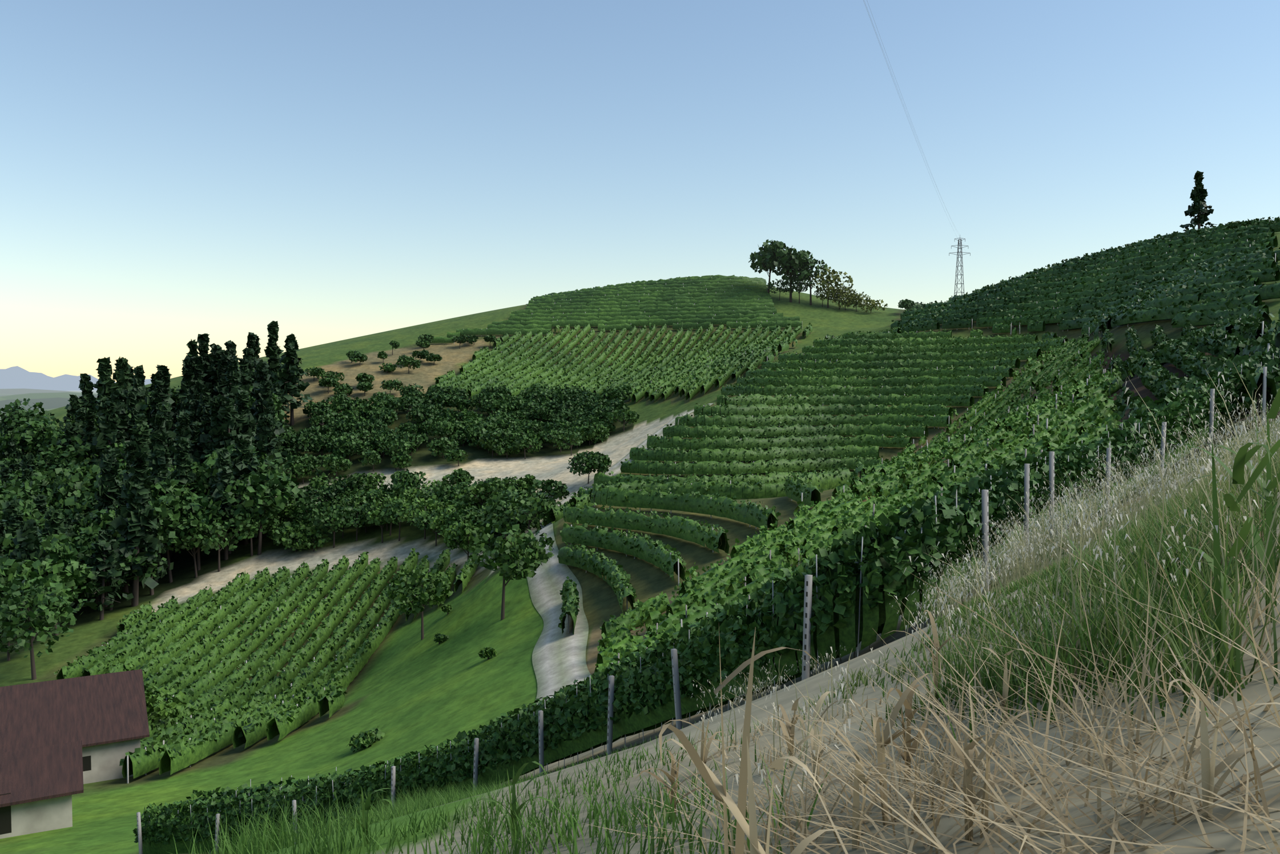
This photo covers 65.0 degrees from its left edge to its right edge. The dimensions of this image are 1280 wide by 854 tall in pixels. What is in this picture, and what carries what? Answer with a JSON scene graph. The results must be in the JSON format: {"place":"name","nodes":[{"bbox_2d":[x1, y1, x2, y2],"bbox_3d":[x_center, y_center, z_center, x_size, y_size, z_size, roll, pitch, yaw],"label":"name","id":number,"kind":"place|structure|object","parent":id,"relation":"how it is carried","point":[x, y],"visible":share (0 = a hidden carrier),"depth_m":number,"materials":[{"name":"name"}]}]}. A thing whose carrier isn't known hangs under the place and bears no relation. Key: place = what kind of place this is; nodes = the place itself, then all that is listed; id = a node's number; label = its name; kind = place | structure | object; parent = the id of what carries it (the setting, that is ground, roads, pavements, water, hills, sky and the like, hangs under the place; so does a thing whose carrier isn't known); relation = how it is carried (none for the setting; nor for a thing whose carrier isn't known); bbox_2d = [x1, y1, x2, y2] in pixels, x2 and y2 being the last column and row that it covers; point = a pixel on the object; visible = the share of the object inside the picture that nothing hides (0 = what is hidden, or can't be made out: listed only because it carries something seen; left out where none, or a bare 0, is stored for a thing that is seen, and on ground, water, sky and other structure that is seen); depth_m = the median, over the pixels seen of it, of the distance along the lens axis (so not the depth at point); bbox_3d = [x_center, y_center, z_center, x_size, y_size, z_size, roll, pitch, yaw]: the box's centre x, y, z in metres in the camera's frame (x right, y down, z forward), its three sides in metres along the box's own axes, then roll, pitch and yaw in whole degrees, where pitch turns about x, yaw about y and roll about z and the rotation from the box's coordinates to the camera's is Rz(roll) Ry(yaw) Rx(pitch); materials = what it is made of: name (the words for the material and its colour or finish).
{"place":"outdoors","nodes":[
{"label":"outdoors","id":0,"kind":"place"},
{"bbox_2d":[0,365,151,391],"bbox_3d":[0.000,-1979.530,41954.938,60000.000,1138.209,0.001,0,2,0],"label":"mountains","id":1,"kind":"structure","parent":0,"point":[15,377],"depth_m":41957.26,"materials":[{"name":"blue"}]},
{"bbox_2d":[143,468,560,786],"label":"bushes","id":2,"kind":"object","parent":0,"point":[526,554],"visible":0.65,"depth_m":114.92,"materials":[{"name":"green plant"}]},
{"bbox_2d":[516,403,713,709],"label":"road","id":3,"kind":"structure","parent":0,"point":[559,661],"depth_m":78.16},
{"bbox_2d":[0,231,1279,853],"bbox_3d":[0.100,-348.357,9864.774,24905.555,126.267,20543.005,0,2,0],"label":"terrain","id":4,"kind":"structure","parent":0,"point":[409,688],"depth_m":72.48,"materials":[{"name":"green plant"}]},
{"bbox_2d":[0,740,83,838],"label":"house","id":5,"kind":"structure","parent":4,"relation":"on","point":[40,787],"depth_m":58.33,"materials":[{"name":"paint"}]},
{"bbox_2d":[0,669,149,784],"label":"house","id":6,"kind":"structure","parent":4,"relation":"on","point":[103,718],"depth_m":76.06,"materials":[{"name":"paint"}]},
{"bbox_2d":[56,548,498,778],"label":"vineyard","id":7,"kind":"object","parent":4,"relation":"on","point":[150,762],"visible":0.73,"depth_m":109.57,"materials":[{"name":"green plant"}]},
{"bbox_2d":[53,538,505,766],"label":"green leaves","id":8,"kind":"object","parent":7,"relation":"on","point":[280,717],"visible":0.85,"depth_m":108.25,"materials":[{"name":"green plant"}]},
{"bbox_2d":[101,557,471,783],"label":"vineyard posts","id":9,"kind":"object","parent":4,"relation":"on","point":[211,708],"visible":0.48,"depth_m":85.93,"materials":[{"name":"grey wood"}]},
{"bbox_2d":[0,170,1217,653],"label":"conifer trees","id":10,"kind":"object","parent":4,"relation":"on","point":[209,410],"visible":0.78,"depth_m":172.61,"materials":[{"name":"green plant"}]},
{"bbox_2d":[421,274,802,343],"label":"vineyard","id":11,"kind":"object","parent":4,"relation":"on","point":[752,305],"visible":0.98,"depth_m":276.75,"materials":[{"name":"green plant"}]},
{"bbox_2d":[453,276,773,344],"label":"fence posts","id":12,"kind":"object","parent":4,"relation":"on","point":[657,309],"visible":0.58,"depth_m":282.72,"materials":[{"name":"grey wood"}]},
{"bbox_2d":[0,205,1232,742],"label":"tree trunks","id":13,"kind":"object","parent":4,"relation":"on","point":[166,555],"visible":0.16,"depth_m":145.63,"materials":[{"name":"brown wood"}]},
{"bbox_2d":[432,323,812,402],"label":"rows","id":14,"kind":"object","parent":4,"relation":"on","point":[638,395],"visible":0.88,"depth_m":243.07,"materials":[{"name":"green plant"}]},
{"bbox_2d":[431,322,812,396],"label":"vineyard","id":15,"kind":"object","parent":14,"relation":"on","point":[723,361],"visible":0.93,"depth_m":237.83,"materials":[{"name":"green plant"}]},
{"bbox_2d":[444,326,810,400],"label":"vineyard posts","id":16,"kind":"object","parent":4,"relation":"on","point":[655,366],"visible":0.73,"depth_m":235.78,"materials":[{"name":"grey wood"}]},
{"bbox_2d":[0,219,1258,658],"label":"trees","id":17,"kind":"object","parent":4,"relation":"on","point":[567,414],"visible":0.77,"depth_m":169.28,"materials":[{"name":"green plant"}]},
{"bbox_2d":[136,371,1261,853],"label":"posts","id":18,"kind":"object","parent":4,"relation":"on","point":[808,599],"visible":0.6,"depth_m":26.89,"materials":[{"name":"grey wood"}]},
{"bbox_2d":[137,383,1261,847],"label":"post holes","id":19,"kind":"object","parent":18,"relation":"on","point":[805,645],"visible":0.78,"depth_m":23.08,"materials":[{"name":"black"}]},
{"bbox_2d":[141,361,1279,853],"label":"vineyard row","id":20,"kind":"object","parent":4,"relation":"on","point":[881,619],"visible":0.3,"depth_m":23.20,"materials":[{"name":"green plant"}]},
{"bbox_2d":[132,345,1279,845],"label":"grapevines","id":21,"kind":"object","parent":20,"relation":"attached to","point":[841,553],"visible":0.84,"depth_m":26.74,"materials":[{"name":"green plant"}]},
{"bbox_2d":[183,367,1230,813],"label":"grapevines","id":22,"kind":"object","parent":20,"relation":"attached to","point":[293,782],"visible":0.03,"depth_m":43.14,"materials":[{"name":"green plant"}]},
{"bbox_2d":[149,353,1279,853],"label":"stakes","id":23,"kind":"object","parent":4,"relation":"on","point":[772,608],"visible":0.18,"depth_m":25.28,"materials":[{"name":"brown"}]},
{"bbox_2d":[168,408,1279,853],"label":"grass tufts","id":24,"kind":"object","parent":4,"relation":"on","point":[1037,670],"visible":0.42,"depth_m":4.44,"materials":[{"name":"plant"}]},
{"bbox_2d":[327,363,1279,853],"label":"oat stalks","id":25,"kind":"object","parent":4,"relation":"on","point":[1239,466],"visible":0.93,"depth_m":4.75,"materials":[{"name":"beige plant"}]},
{"bbox_2d":[542,327,1068,634],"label":"vineyard","id":26,"kind":"object","parent":4,"relation":"on","point":[667,500],"visible":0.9,"depth_m":153.98,"materials":[{"name":"green plant"}]},
{"bbox_2d":[542,325,1069,628],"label":"crop leaves","id":27,"kind":"object","parent":4,"relation":"on","point":[573,607],"visible":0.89,"depth_m":148.06,"materials":[{"name":"green plant"}]},
{"bbox_2d":[568,328,1052,633],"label":"vineyard posts","id":28,"kind":"object","parent":4,"relation":"on","point":[730,483],"visible":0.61,"depth_m":99.72,"materials":[{"name":"grey"}]},
{"bbox_2d":[611,327,1112,664],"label":"vineyard posts","id":29,"kind":"object","parent":4,"relation":"on","point":[948,466],"visible":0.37,"depth_m":80.15,"materials":[{"name":"wood"}]},
{"bbox_2d":[594,333,1138,677],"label":"vineyard","id":30,"kind":"object","parent":4,"relation":"on","point":[653,614],"visible":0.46,"depth_m":79.21,"materials":[{"name":"green plant"}]},
{"bbox_2d":[592,331,1142,675],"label":"grapevines","id":31,"kind":"object","parent":4,"relation":"on","point":[800,530],"visible":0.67,"depth_m":78.24,"materials":[{"name":"green plant"}]},
{"bbox_2d":[948,235,970,295],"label":"pylon","id":32,"kind":"object","parent":4,"relation":"on","point":[961,257],"visible":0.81,"depth_m":248.25,"materials":[{"name":"grey metal"}]},
{"bbox_2d":[863,0,967,252],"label":"wires","id":33,"kind":"object","parent":32,"relation":"attached to","point":[902,103],"visible":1,"depth_m":66.74,"materials":[{"name":"grey metal"}]},
{"bbox_2d":[890,219,1279,337],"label":"vineyard","id":34,"kind":"object","parent":4,"relation":"on","point":[1259,296],"visible":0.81,"depth_m":179.96,"materials":[{"name":"green plant"}]},
{"bbox_2d":[890,215,1279,334],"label":"grapevines","id":35,"kind":"object","parent":34,"relation":"attached to","point":[1230,306],"visible":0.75,"depth_m":178.47,"materials":[{"name":"green plant"}]},
{"bbox_2d":[904,219,1276,335],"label":"posts","id":36,"kind":"object","parent":4,"relation":"on","point":[1010,330],"visible":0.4,"depth_m":188.12,"materials":[{"name":"grey wood"}]},
{"bbox_2d":[1100,313,1279,423],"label":"grapevines","id":37,"kind":"object","parent":4,"relation":"on","point":[1183,345],"depth_m":76.79,"materials":[{"name":"green plant"}]},
{"bbox_2d":[0,0,1279,381],"label":"sky","id":38,"kind":"structure","parent":0,"point":[172,172],"materials":[{"name":"blue"}]},
{"bbox_2d":[807,266,887,312],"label":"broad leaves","id":39,"kind":"object","parent":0,"point":[846,296],"visible":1,"depth_m":277.31,"materials":[{"name":"green plant"}]},
{"bbox_2d":[1107,318,1269,424],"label":"vineyard posts","id":40,"kind":"object","parent":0,"point":[1264,382],"visible":0.12,"depth_m":38.73,"materials":[{"name":"grey wood"}]}
]}

